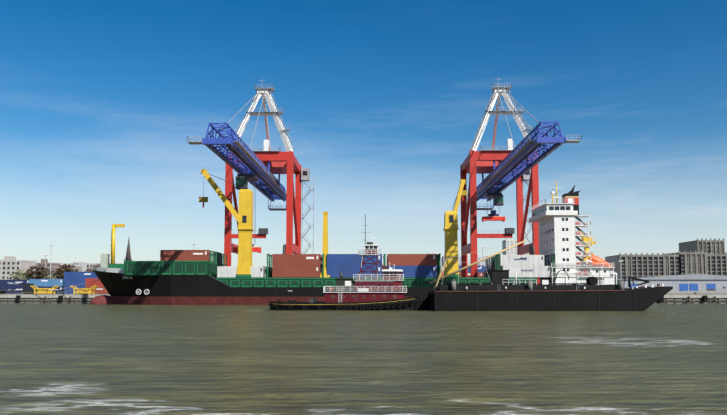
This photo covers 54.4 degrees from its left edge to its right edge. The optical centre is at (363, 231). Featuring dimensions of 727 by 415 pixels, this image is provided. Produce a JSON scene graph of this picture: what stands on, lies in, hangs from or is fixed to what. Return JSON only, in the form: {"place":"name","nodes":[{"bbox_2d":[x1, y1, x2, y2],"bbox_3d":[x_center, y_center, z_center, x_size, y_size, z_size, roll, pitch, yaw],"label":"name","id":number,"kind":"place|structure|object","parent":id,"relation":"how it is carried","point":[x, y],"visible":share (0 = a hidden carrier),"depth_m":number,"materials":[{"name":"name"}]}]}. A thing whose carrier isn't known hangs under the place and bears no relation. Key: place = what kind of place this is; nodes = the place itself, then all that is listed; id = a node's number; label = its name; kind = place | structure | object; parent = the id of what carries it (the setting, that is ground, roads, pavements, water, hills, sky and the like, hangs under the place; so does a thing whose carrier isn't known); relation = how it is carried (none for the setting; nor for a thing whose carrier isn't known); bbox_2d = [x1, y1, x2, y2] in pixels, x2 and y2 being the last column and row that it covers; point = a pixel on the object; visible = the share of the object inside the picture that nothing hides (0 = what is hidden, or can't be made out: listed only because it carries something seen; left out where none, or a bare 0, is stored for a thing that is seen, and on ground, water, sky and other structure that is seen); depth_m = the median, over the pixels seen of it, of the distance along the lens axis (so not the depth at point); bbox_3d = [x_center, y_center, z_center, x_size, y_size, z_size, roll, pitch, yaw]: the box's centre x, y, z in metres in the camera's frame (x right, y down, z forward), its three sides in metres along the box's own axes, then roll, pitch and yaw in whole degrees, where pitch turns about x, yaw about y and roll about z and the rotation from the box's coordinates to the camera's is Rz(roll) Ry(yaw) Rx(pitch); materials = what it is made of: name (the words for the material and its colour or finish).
{"place":"outdoors","nodes":[
{"label":"outdoors","id":0,"kind":"place"},
{"bbox_2d":[0,243,622,293],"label":"yard","id":1,"kind":"structure","parent":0,"point":[44,285],"depth_m":249.76,"materials":[{"name":"multicoloured metal"}]},
{"bbox_2d":[0,303,726,414],"bbox_3d":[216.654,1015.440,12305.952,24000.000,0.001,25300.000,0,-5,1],"label":"water","id":2,"kind":"structure","parent":0,"point":[122,359],"depth_m":36.69,"materials":[{"name":"liquid"}]},
{"bbox_2d":[22,169,617,304],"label":"ship","id":3,"kind":"object","parent":2,"relation":"on","point":[189,277],"visible":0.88,"depth_m":175.56,"materials":[{"name":"metal"}]},
{"bbox_2d":[269,214,430,309],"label":"tug","id":4,"kind":"object","parent":2,"relation":"on","point":[386,293],"visible":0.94,"depth_m":130.72,"materials":[{"name":"red metal"}]},
{"bbox_2d":[428,240,672,310],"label":"barge","id":5,"kind":"object","parent":2,"relation":"on","point":[499,292],"visible":1,"depth_m":124.72,"materials":[{"name":"metal"}]},
{"bbox_2d":[0,238,726,292],"bbox_3d":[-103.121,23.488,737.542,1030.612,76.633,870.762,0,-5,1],"label":"city buildings","id":6,"kind":"structure","parent":0,"point":[697,266],"depth_m":595.14,"materials":[{"name":"grey concrete"}]},
{"bbox_2d":[0,292,726,303],"bbox_3d":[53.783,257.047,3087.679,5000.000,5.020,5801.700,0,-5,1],"label":"quay","id":7,"kind":"structure","parent":0,"point":[689,298],"depth_m":199.27,"materials":[{"name":"grey concrete"}]},
{"bbox_2d":[9,263,94,279],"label":"trees","id":8,"kind":"object","parent":7,"relation":"on","point":[43,273],"visible":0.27,"depth_m":461.25,"materials":[{"name":"green plant"}]},
{"bbox_2d":[187,80,313,265],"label":"crane","id":9,"kind":"object","parent":7,"relation":"on","point":[244,161],"visible":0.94,"depth_m":204.55,"materials":[{"name":"red metal"}]},
{"bbox_2d":[460,84,581,282],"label":"crane","id":10,"kind":"object","parent":7,"relation":"on","point":[519,165],"visible":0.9,"depth_m":203.76,"materials":[{"name":"red metal"}]},
{"bbox_2d":[0,0,726,266],"label":"sky","id":11,"kind":"structure","parent":0,"point":[383,102],"materials":[{"name":"blue"}]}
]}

